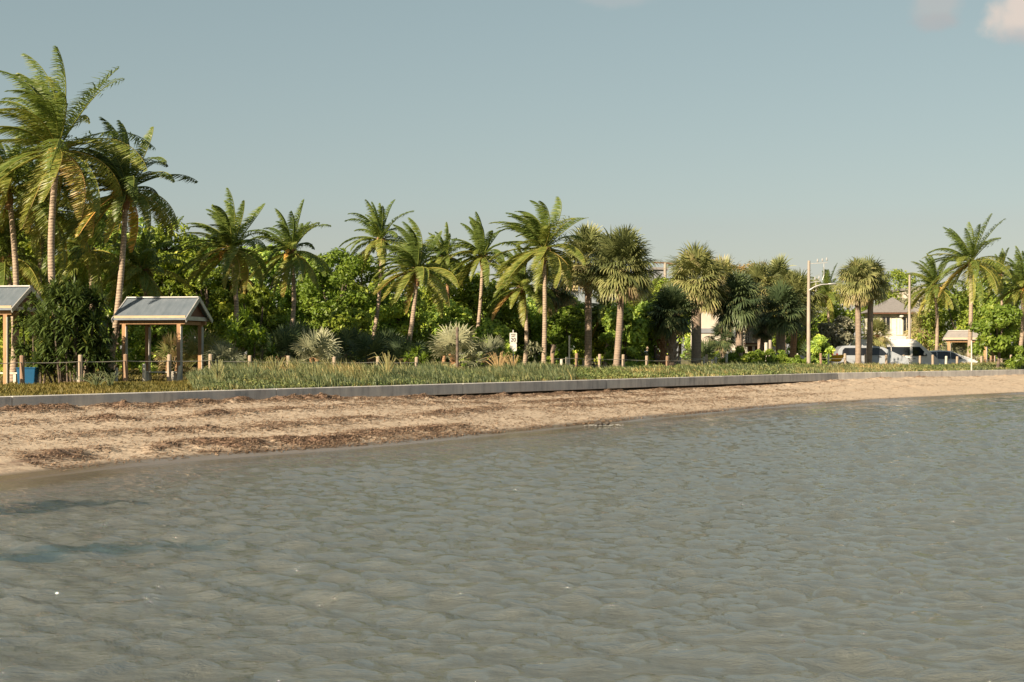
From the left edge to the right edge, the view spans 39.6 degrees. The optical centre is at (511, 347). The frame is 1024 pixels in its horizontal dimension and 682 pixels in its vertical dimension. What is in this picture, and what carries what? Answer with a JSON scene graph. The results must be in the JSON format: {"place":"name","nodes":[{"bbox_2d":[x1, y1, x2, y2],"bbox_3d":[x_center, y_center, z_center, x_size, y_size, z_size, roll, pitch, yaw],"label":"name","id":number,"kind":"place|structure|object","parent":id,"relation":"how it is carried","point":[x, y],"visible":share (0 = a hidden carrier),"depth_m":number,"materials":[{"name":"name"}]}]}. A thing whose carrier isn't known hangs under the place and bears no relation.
{"place":"outdoors","nodes":[
{"label":"outdoors","id":0,"kind":"place"},
{"bbox_2d":[0,354,713,395],"bbox_3d":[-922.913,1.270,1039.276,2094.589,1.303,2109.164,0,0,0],"label":"ground","id":1,"kind":"structure","parent":0,"point":[683,361],"depth_m":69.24,"materials":[{"name":"green plant"}]},
{"bbox_2d":[0,285,43,383],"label":"picnic shelter","id":2,"kind":"object","parent":1,"relation":"on","point":[12,297],"visible":0.56,"depth_m":55.28,"materials":[{"name":"metal"}]},
{"bbox_2d":[16,367,38,383],"bbox_3d":[-18.112,1.081,53.200,0.725,0.693,0.720,0,0,-6],"label":"waste bin","id":3,"kind":"object","parent":1,"relation":"on","point":[31,374],"visible":0.59,"depth_m":52.90,"materials":[{"name":"blue plastic"}]},
{"bbox_2d":[0,207,56,349],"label":"coconut palm","id":4,"kind":"object","parent":1,"relation":"on","point":[25,265],"visible":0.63,"depth_m":59.78,"materials":[{"name":"green plant"}]},
{"bbox_2d":[0,206,60,375],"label":"broadleaf tree","id":5,"kind":"object","parent":1,"relation":"on","point":[25,240],"visible":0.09,"depth_m":65.32,"materials":[{"name":"green plant"}]},
{"bbox_2d":[9,290,60,383],"bbox_3d":[-18.462,-0.373,55.219,2.226,3.720,1.879,0,0,0],"label":"screw pine","id":6,"kind":"object","parent":1,"relation":"on","point":[22,347],"visible":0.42,"depth_m":54.91,"materials":[{"name":"green plant"}]},
{"bbox_2d":[0,119,73,381],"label":"coconut palm","id":7,"kind":"object","parent":1,"relation":"on","point":[8,189],"visible":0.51,"depth_m":57.88,"materials":[{"name":"green plant"}]},
{"bbox_2d":[0,148,109,295],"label":"coconut palm","id":8,"kind":"object","parent":1,"relation":"on","point":[59,250],"visible":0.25,"depth_m":60.46,"materials":[{"name":"green plant"}]},
{"bbox_2d":[28,212,99,371],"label":"broadleaf tree","id":9,"kind":"object","parent":1,"relation":"on","point":[57,265],"visible":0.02,"depth_m":69.51,"materials":[{"name":"green plant"}]},
{"bbox_2d":[25,271,120,383],"bbox_3d":[-16.687,-0.757,53.985,3.750,4.504,3.244,0,0,0],"label":"screw pine","id":10,"kind":"object","parent":1,"relation":"on","point":[58,299],"visible":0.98,"depth_m":53.49,"materials":[{"name":"green plant"}]},
{"bbox_2d":[0,47,155,381],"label":"coconut palm","id":11,"kind":"object","parent":1,"relation":"on","point":[48,122],"visible":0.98,"depth_m":55.70,"materials":[{"name":"green plant"}]},
{"bbox_2d":[18,193,158,376],"bbox_3d":[-19.743,-2.923,65.325,5.453,8.716,5.452,0,0,40],"label":"coconut palm","id":12,"kind":"object","parent":1,"relation":"on","point":[99,256],"visible":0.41,"depth_m":64.83,"materials":[{"name":"green plant"}]},
{"bbox_2d":[83,314,119,381],"bbox_3d":[-16.243,0.056,56.045,1.625,2.870,1.354,0,0,0],"label":"screw pine","id":13,"kind":"object","parent":1,"relation":"on","point":[110,329],"visible":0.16,"depth_m":56.03,"materials":[{"name":"green plant"}]},
{"bbox_2d":[43,117,197,381],"bbox_3d":[-16.223,-3.980,59.239,5.685,10.985,5.478,0,0,40],"label":"coconut palm","id":14,"kind":"object","parent":1,"relation":"on","point":[129,181],"visible":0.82,"depth_m":58.97,"materials":[{"name":"green plant"}]},
{"bbox_2d":[88,203,153,369],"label":"broadleaf tree","id":15,"kind":"object","parent":1,"relation":"on","point":[132,339],"visible":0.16,"depth_m":73.50,"materials":[{"name":"green plant"}]},
{"bbox_2d":[93,229,194,326],"bbox_3d":[-16.759,-2.019,64.246,3.982,6.998,4.140,0,0,22],"label":"coconut palm","id":16,"kind":"object","parent":1,"relation":"on","point":[143,275],"visible":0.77,"depth_m":63.75,"materials":[{"name":"green plant"}]},
{"bbox_2d":[118,325,176,374],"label":"broadleaf tree","id":17,"kind":"object","parent":1,"relation":"on","point":[138,348],"visible":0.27,"depth_m":70.04,"materials":[{"name":"green plant"}]},
{"bbox_2d":[111,296,212,380],"bbox_3d":[-14.471,-0.327,59.000,3.195,3.580,3.030,0,0,9],"label":"picnic shelter","id":18,"kind":"object","parent":1,"relation":"on","point":[179,312],"visible":0.88,"depth_m":58.31,"materials":[{"name":"metal"}]},
{"bbox_2d":[124,221,205,370],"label":"broadleaf tree","id":19,"kind":"object","parent":1,"relation":"on","point":[165,281],"visible":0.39,"depth_m":72.38,"materials":[{"name":"green plant"}]},
{"bbox_2d":[137,216,200,345],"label":"broadleaf tree","id":20,"kind":"object","parent":1,"relation":"on","point":[170,249],"visible":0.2,"depth_m":73.09,"materials":[{"name":"green plant"}]},
{"bbox_2d":[152,332,192,379],"bbox_3d":[-14.909,0.454,62.581,2.133,2.412,2.076,0,0,0],"label":"palmetto","id":21,"kind":"object","parent":1,"relation":"on","point":[166,348],"visible":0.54,"depth_m":62.46,"materials":[{"name":"green plant"}]},
{"bbox_2d":[171,236,231,368],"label":"broadleaf tree","id":22,"kind":"object","parent":1,"relation":"on","point":[186,328],"visible":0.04,"depth_m":77.66,"materials":[{"name":"green plant"}]},
{"bbox_2d":[183,328,224,379],"bbox_3d":[-13.239,0.293,60.987,2.219,2.465,2.272,0,0,-34],"label":"palmetto","id":23,"kind":"object","parent":1,"relation":"on","point":[192,348],"visible":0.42,"depth_m":60.73,"materials":[{"name":"green plant"}]},
{"bbox_2d":[181,261,245,370],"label":"broadleaf tree","id":24,"kind":"object","parent":1,"relation":"on","point":[215,294],"visible":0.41,"depth_m":71.83,"materials":[{"name":"green plant"}]},
{"bbox_2d":[172,188,270,364],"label":"coconut palm","id":25,"kind":"object","parent":1,"relation":"on","point":[226,243],"visible":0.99,"depth_m":65.88,"materials":[{"name":"green plant"}]},
{"bbox_2d":[201,338,246,367],"bbox_3d":[-12.035,0.559,59.294,1.917,1.964,1.852,0,0,0],"label":"palmetto","id":26,"kind":"object","parent":1,"relation":"on","point":[226,351],"visible":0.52,"depth_m":59.10,"materials":[{"name":"green plant"}]},
{"bbox_2d":[221,262,258,364],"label":"broadleaf tree","id":27,"kind":"object","parent":1,"relation":"on","point":[250,284],"visible":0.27,"depth_m":72.58,"materials":[{"name":"green plant"}]},
{"bbox_2d":[223,304,279,365],"bbox_3d":[-11.390,-0.222,62.048,2.985,3.477,2.628,0,0,0],"label":"broadleaf tree","id":28,"kind":"object","parent":1,"relation":"on","point":[252,337],"visible":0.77,"depth_m":61.86,"materials":[{"name":"green plant"}]},
{"bbox_2d":[233,283,290,364],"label":"broadleaf tree","id":29,"kind":"object","parent":1,"relation":"on","point":[259,300],"visible":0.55,"depth_m":71.01,"materials":[{"name":"green plant"}]},
{"bbox_2d":[231,243,309,362],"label":"broadleaf tree","id":30,"kind":"object","parent":1,"relation":"on","point":[264,255],"visible":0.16,"depth_m":79.57,"materials":[{"name":"green plant"}]},
{"bbox_2d":[256,324,307,364],"bbox_3d":[-10.478,0.227,64.828,2.751,2.734,2.702,0,0,0],"label":"palmetto","id":31,"kind":"object","parent":1,"relation":"on","point":[284,338],"visible":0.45,"depth_m":64.37,"materials":[{"name":"green plant"}]},
{"bbox_2d":[245,199,332,361],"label":"coconut palm","id":32,"kind":"object","parent":1,"relation":"on","point":[288,242],"visible":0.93,"depth_m":69.93,"materials":[{"name":"green plant"}]},
{"bbox_2d":[268,318,317,362],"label":"palmetto","id":33,"kind":"object","parent":1,"relation":"on","point":[297,327],"visible":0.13,"depth_m":69.15,"materials":[{"name":"green plant"}]},
{"bbox_2d":[280,255,339,361],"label":"broadleaf tree","id":34,"kind":"object","parent":1,"relation":"on","point":[288,302],"visible":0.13,"depth_m":82.50,"materials":[{"name":"green plant"}]},
{"bbox_2d":[290,326,342,363],"bbox_3d":[-8.551,0.269,61.772,2.407,2.531,2.427,0,0,0],"label":"palmetto","id":35,"kind":"object","parent":1,"relation":"on","point":[322,341],"visible":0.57,"depth_m":61.53,"materials":[{"name":"green plant"}]},
{"bbox_2d":[296,247,369,356],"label":"broadleaf tree","id":36,"kind":"object","parent":1,"relation":"on","point":[314,301],"visible":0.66,"depth_m":78.28,"materials":[{"name":"green plant"}]},
{"bbox_2d":[322,307,373,365],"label":"broadleaf tree","id":37,"kind":"object","parent":1,"relation":"on","point":[336,319],"visible":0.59,"depth_m":74.19,"materials":[{"name":"green plant"}]},
{"bbox_2d":[329,324,368,364],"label":"palmetto","id":38,"kind":"object","parent":1,"relation":"on","point":[344,336],"visible":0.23,"depth_m":69.83,"materials":[{"name":"green plant"}]},
{"bbox_2d":[331,251,390,344],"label":"broadleaf tree","id":39,"kind":"object","parent":1,"relation":"on","point":[353,284],"visible":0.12,"depth_m":83.45,"materials":[{"name":"green plant"}]},
{"bbox_2d":[342,332,396,365],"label":"palmetto","id":40,"kind":"object","parent":1,"relation":"on","point":[362,344],"visible":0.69,"depth_m":67.86,"materials":[{"name":"green plant"}]},
{"bbox_2d":[338,199,413,336],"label":"coconut palm","id":41,"kind":"object","parent":1,"relation":"on","point":[378,230],"visible":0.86,"depth_m":79.36,"materials":[{"name":"green plant"}]},
{"bbox_2d":[365,327,404,365],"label":"palmetto","id":42,"kind":"object","parent":1,"relation":"on","point":[389,335],"visible":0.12,"depth_m":72.62,"materials":[{"name":"green plant"}]},
{"bbox_2d":[356,273,427,363],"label":"broadleaf tree","id":43,"kind":"object","parent":1,"relation":"on","point":[386,319],"visible":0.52,"depth_m":81.39,"materials":[{"name":"green plant"}]},
{"bbox_2d":[380,333,431,366],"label":"palmetto","id":44,"kind":"object","parent":1,"relation":"on","point":[403,345],"visible":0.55,"depth_m":68.18,"materials":[{"name":"green plant"}]},
{"bbox_2d":[368,217,458,354],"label":"coconut palm","id":45,"kind":"object","parent":1,"relation":"on","point":[410,258],"visible":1,"depth_m":72.62,"materials":[{"name":"green plant"}]},
{"bbox_2d":[419,299,473,367],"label":"broadleaf tree","id":46,"kind":"object","parent":1,"relation":"on","point":[453,314],"visible":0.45,"depth_m":76.75,"materials":[{"name":"green plant"}]},
{"bbox_2d":[416,257,478,363],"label":"broadleaf tree","id":47,"kind":"object","parent":1,"relation":"on","point":[426,297],"visible":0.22,"depth_m":85.51,"materials":[{"name":"green plant"}]},
{"bbox_2d":[423,222,472,364],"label":"coconut palm","id":48,"kind":"object","parent":1,"relation":"on","point":[442,245],"visible":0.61,"depth_m":81.76,"materials":[{"name":"green plant"}]},
{"bbox_2d":[426,322,486,367],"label":"palmetto","id":49,"kind":"object","parent":1,"relation":"on","point":[446,338],"visible":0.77,"depth_m":67.85,"materials":[{"name":"green plant"}]},
{"bbox_2d":[441,211,521,358],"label":"coconut palm","id":50,"kind":"object","parent":1,"relation":"on","point":[479,252],"visible":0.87,"depth_m":79.40,"materials":[{"name":"green plant"}]},
{"bbox_2d":[463,332,511,366],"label":"palmetto","id":51,"kind":"object","parent":1,"relation":"on","point":[496,343],"visible":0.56,"depth_m":70.26,"materials":[{"name":"green plant"}]},
{"bbox_2d":[454,271,523,364],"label":"broadleaf tree","id":52,"kind":"object","parent":1,"relation":"on","point":[508,320],"visible":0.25,"depth_m":85.85,"materials":[{"name":"green plant"}]},
{"bbox_2d":[472,317,517,364],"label":"broadleaf tree","id":53,"kind":"object","parent":1,"relation":"on","point":[494,327],"visible":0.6,"depth_m":76.80,"materials":[{"name":"green plant"}]},
{"bbox_2d":[479,244,561,362],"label":"coconut palm","id":54,"kind":"object","parent":1,"relation":"on","point":[521,281],"visible":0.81,"depth_m":77.13,"materials":[{"name":"green plant"}]},
{"bbox_2d":[499,290,550,364],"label":"broadleaf tree","id":55,"kind":"object","parent":1,"relation":"on","point":[535,323],"visible":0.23,"depth_m":90.30,"materials":[{"name":"green plant"}]},
{"bbox_2d":[488,196,588,362],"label":"coconut palm","id":56,"kind":"object","parent":1,"relation":"on","point":[538,234],"visible":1,"depth_m":75.04,"materials":[{"name":"green plant"}]},
{"bbox_2d":[529,260,584,363],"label":"broadleaf tree","id":57,"kind":"object","parent":1,"relation":"on","point":[563,298],"visible":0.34,"depth_m":85.45,"materials":[{"name":"green plant"}]},
{"bbox_2d":[546,305,594,364],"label":"broadleaf tree","id":58,"kind":"object","parent":1,"relation":"on","point":[567,318],"visible":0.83,"depth_m":82.30,"materials":[{"name":"green plant"}]},
{"bbox_2d":[551,220,615,366],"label":"fan palm","id":59,"kind":"object","parent":1,"relation":"on","point":[587,234],"visible":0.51,"depth_m":80.93,"materials":[{"name":"green plant"}]},
{"bbox_2d":[574,303,611,367],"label":"thicket","id":60,"kind":"object","parent":1,"relation":"on","point":[598,346],"visible":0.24,"depth_m":90.05,"materials":[{"name":"green plant"}]},
{"bbox_2d":[581,293,625,367],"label":"coconut palm","id":61,"kind":"object","parent":1,"relation":"on","point":[601,307],"visible":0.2,"depth_m":88.75,"materials":[{"name":"green plant"}]},
{"bbox_2d":[184,357,1023,390],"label":"dune grass","id":62,"kind":"structure","parent":1,"relation":"on","point":[327,375],"depth_m":57.70,"materials":[{"name":"green plant"}]},
{"bbox_2d":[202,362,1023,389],"bbox_3d":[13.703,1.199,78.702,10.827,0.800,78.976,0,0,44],"label":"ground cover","id":63,"kind":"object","parent":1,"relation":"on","point":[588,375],"visible":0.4,"depth_m":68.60,"materials":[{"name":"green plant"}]},
{"bbox_2d":[579,223,667,365],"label":"fan palm","id":64,"kind":"object","parent":1,"relation":"on","point":[618,281],"visible":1,"depth_m":76.77,"materials":[{"name":"green plant"}]},
{"bbox_2d":[598,302,652,366],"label":"thicket","id":65,"kind":"object","parent":1,"relation":"on","point":[634,336],"visible":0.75,"depth_m":85.17,"materials":[{"name":"green plant"}]},
{"bbox_2d":[630,300,677,364],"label":"thicket","id":66,"kind":"object","parent":1,"relation":"on","point":[641,310],"visible":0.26,"depth_m":87.75,"materials":[{"name":"green plant"}]},
{"bbox_2d":[646,311,668,365],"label":"fan palm","id":67,"kind":"object","parent":1,"relation":"on","point":[662,347],"visible":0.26,"depth_m":87.48,"materials":[{"name":"green plant"}]},
{"bbox_2d":[645,282,702,365],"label":"fan palm","id":68,"kind":"object","parent":1,"relation":"on","point":[672,325],"visible":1,"depth_m":85.40,"materials":[{"name":"green plant"}]},
{"bbox_2d":[661,240,729,365],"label":"fan palm","id":69,"kind":"object","parent":1,"relation":"on","point":[694,260],"visible":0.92,"depth_m":90.40,"materials":[{"name":"green plant"}]},
{"bbox_2d":[683,337,724,363],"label":"palmetto","id":70,"kind":"object","parent":1,"relation":"on","point":[707,347],"visible":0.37,"depth_m":97.68,"materials":[{"name":"green plant"}]},
{"bbox_2d":[704,324,735,357],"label":"fan palm","id":71,"kind":"object","parent":1,"relation":"on","point":[724,344],"visible":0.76,"depth_m":100.55,"materials":[{"name":"green plant"}]},
{"bbox_2d":[699,254,756,358],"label":"fan palm","id":72,"kind":"object","parent":1,"relation":"on","point":[727,264],"visible":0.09,"depth_m":101.35,"materials":[{"name":"green plant"}]},
{"bbox_2d":[691,312,774,358],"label":"house","id":73,"kind":"structure","parent":1,"relation":"on","point":[707,323],"depth_m":107.20,"materials":[{"name":"grey paint"}]},
{"bbox_2d":[706,269,767,358],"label":"fan palm","id":74,"kind":"object","parent":1,"relation":"on","point":[738,316],"visible":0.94,"depth_m":91.66,"materials":[{"name":"green plant"}]},
{"bbox_2d":[741,259,778,348],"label":"fan palm","id":75,"kind":"object","parent":1,"relation":"on","point":[759,273],"visible":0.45,"depth_m":103.17,"materials":[{"name":"green plant"}]},
{"bbox_2d":[749,311,771,350],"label":"fan palm","id":76,"kind":"object","parent":1,"relation":"on","point":[757,335],"visible":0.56,"depth_m":96.92,"materials":[{"name":"green plant"}]},
{"bbox_2d":[761,252,796,352],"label":"fan palm","id":77,"kind":"object","parent":1,"relation":"on","point":[775,265],"visible":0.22,"depth_m":106.33,"materials":[{"name":"green plant"}]},
{"bbox_2d":[755,277,806,354],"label":"fan palm","id":78,"kind":"object","parent":1,"relation":"on","point":[782,323],"visible":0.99,"depth_m":95.02,"materials":[{"name":"green plant"}]},
{"bbox_2d":[767,269,829,357],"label":"fan palm","id":79,"kind":"object","parent":1,"relation":"on","point":[799,282],"visible":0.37,"depth_m":98.78,"materials":[{"name":"green plant"}]},
{"bbox_2d":[805,333,835,363],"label":"broadleaf tree","id":80,"kind":"object","parent":1,"relation":"on","point":[819,344],"visible":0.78,"depth_m":92.66,"materials":[{"name":"green plant"}]},
{"bbox_2d":[807,257,835,362],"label":"utility pole","id":81,"kind":"object","parent":1,"relation":"on","point":[808,321],"visible":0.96,"depth_m":87.92,"materials":[{"name":"concrete"}]},
{"bbox_2d":[810,265,847,321],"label":"coconut palm","id":82,"kind":"object","parent":1,"relation":"on","point":[826,274],"visible":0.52,"depth_m":126.68,"materials":[{"name":"green plant"}]},
{"bbox_2d":[817,315,854,363],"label":"broadleaf tree","id":83,"kind":"object","parent":1,"relation":"on","point":[841,337],"visible":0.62,"depth_m":100.64,"materials":[{"name":"green plant"}]},
{"bbox_2d":[817,285,873,360],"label":"broadleaf tree","id":84,"kind":"object","parent":1,"relation":"on","point":[848,313],"visible":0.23,"depth_m":136.61,"materials":[{"name":"green plant"}]},
{"bbox_2d":[829,257,881,363],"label":"fan palm","id":85,"kind":"object","parent":1,"relation":"on","point":[857,294],"visible":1,"depth_m":93.80,"materials":[{"name":"green plant"}]},
{"bbox_2d":[832,346,908,363],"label":"minivan","id":86,"kind":"object","parent":1,"relation":"on","point":[879,353],"visible":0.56,"depth_m":96.13,"materials":[{"name":"silver metal"}]},
{"bbox_2d":[849,254,894,363],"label":"fan palm","id":87,"kind":"object","parent":1,"relation":"on","point":[883,283],"visible":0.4,"depth_m":95.23,"materials":[{"name":"green plant"}]},
{"bbox_2d":[861,316,894,348],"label":"fan palm","id":88,"kind":"object","parent":1,"relation":"on","point":[879,325],"visible":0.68,"depth_m":103.13,"materials":[{"name":"green plant"}]},
{"bbox_2d":[861,297,921,338],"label":"house","id":89,"kind":"structure","parent":1,"relation":"on","point":[892,312],"depth_m":123.97,"materials":[{"name":"white paint"}]},
{"bbox_2d":[876,268,922,304],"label":"broadleaf tree","id":90,"kind":"object","parent":1,"relation":"on","point":[900,277],"visible":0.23,"depth_m":151.18,"materials":[{"name":"green plant"}]},
{"bbox_2d":[902,307,945,349],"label":"broadleaf tree","id":91,"kind":"object","parent":1,"relation":"on","point":[916,323],"visible":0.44,"depth_m":121.98,"materials":[{"name":"green plant"}]},
{"bbox_2d":[903,253,968,349],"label":"coconut palm","id":92,"kind":"object","parent":1,"relation":"on","point":[930,275],"visible":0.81,"depth_m":118.85,"materials":[{"name":"green plant"}]},
{"bbox_2d":[930,350,976,363],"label":"parked car","id":93,"kind":"object","parent":1,"relation":"on","point":[939,355],"visible":0.22,"depth_m":104.16,"materials":[{"name":"silver metal"}]},
{"bbox_2d":[911,285,1004,362],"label":"broadleaf tree","id":94,"kind":"object","parent":1,"relation":"on","point":[962,317],"visible":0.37,"depth_m":120.33,"materials":[{"name":"green plant"}]},
{"bbox_2d":[922,213,1011,357],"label":"coconut palm","id":95,"kind":"object","parent":1,"relation":"on","point":[972,248],"visible":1,"depth_m":104.70,"materials":[{"name":"green plant"}]},
{"bbox_2d":[942,330,995,362],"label":"picnic shelter","id":96,"kind":"object","parent":1,"relation":"on","point":[950,336],"visible":0.43,"depth_m":107.68,"materials":[{"name":"metal"}]},
{"bbox_2d":[966,303,1023,367],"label":"broadleaf tree","id":97,"kind":"object","parent":1,"relation":"on","point":[1000,333],"visible":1,"depth_m":91.37,"materials":[{"name":"green plant"}]},
{"bbox_2d":[976,247,1013,304],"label":"coconut palm","id":98,"kind":"object","parent":1,"relation":"on","point":[1003,255],"visible":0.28,"depth_m":124.37,"materials":[{"name":"green plant"}]},
{"bbox_2d":[981,246,1023,345],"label":"coconut palm","id":99,"kind":"object","parent":1,"relation":"on","point":[1017,275],"visible":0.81,"depth_m":107.83,"materials":[{"name":"green plant"}]},
{"bbox_2d":[0,394,1023,681],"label":"water","id":100,"kind":"structure","parent":0,"point":[860,542],"depth_m":17.60,"materials":[{"name":"grey liquid"}]},
{"bbox_2d":[0,374,1023,482],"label":"beach","id":101,"kind":"structure","parent":0,"point":[13,469],"depth_m":42.64,"materials":[{"name":"beige sand"}]},
{"bbox_2d":[0,375,1022,470],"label":"seaweed","id":102,"kind":"object","parent":101,"relation":"on","point":[539,401],"visible":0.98,"depth_m":42.58,"materials":[{"name":"brown plant"}]},
{"bbox_2d":[0,369,1023,406],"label":"seawall","id":103,"kind":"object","parent":101,"relation":"on","point":[482,389],"visible":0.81,"depth_m":56.77,"materials":[{"name":"concrete"}]},
{"bbox_2d":[0,0,1023,358],"label":"sky","id":104,"kind":"structure","parent":0,"point":[805,131],"materials":[{"name":"blue"}]},
{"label":"road","id":105,"kind":"structure","parent":0,"visible":0},
{"bbox_2d":[851,339,938,364],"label":"passenger van","id":106,"kind":"object","parent":105,"relation":"on","point":[912,350],"visible":0.29,"depth_m":103.02,"materials":[{"name":"white paint"}]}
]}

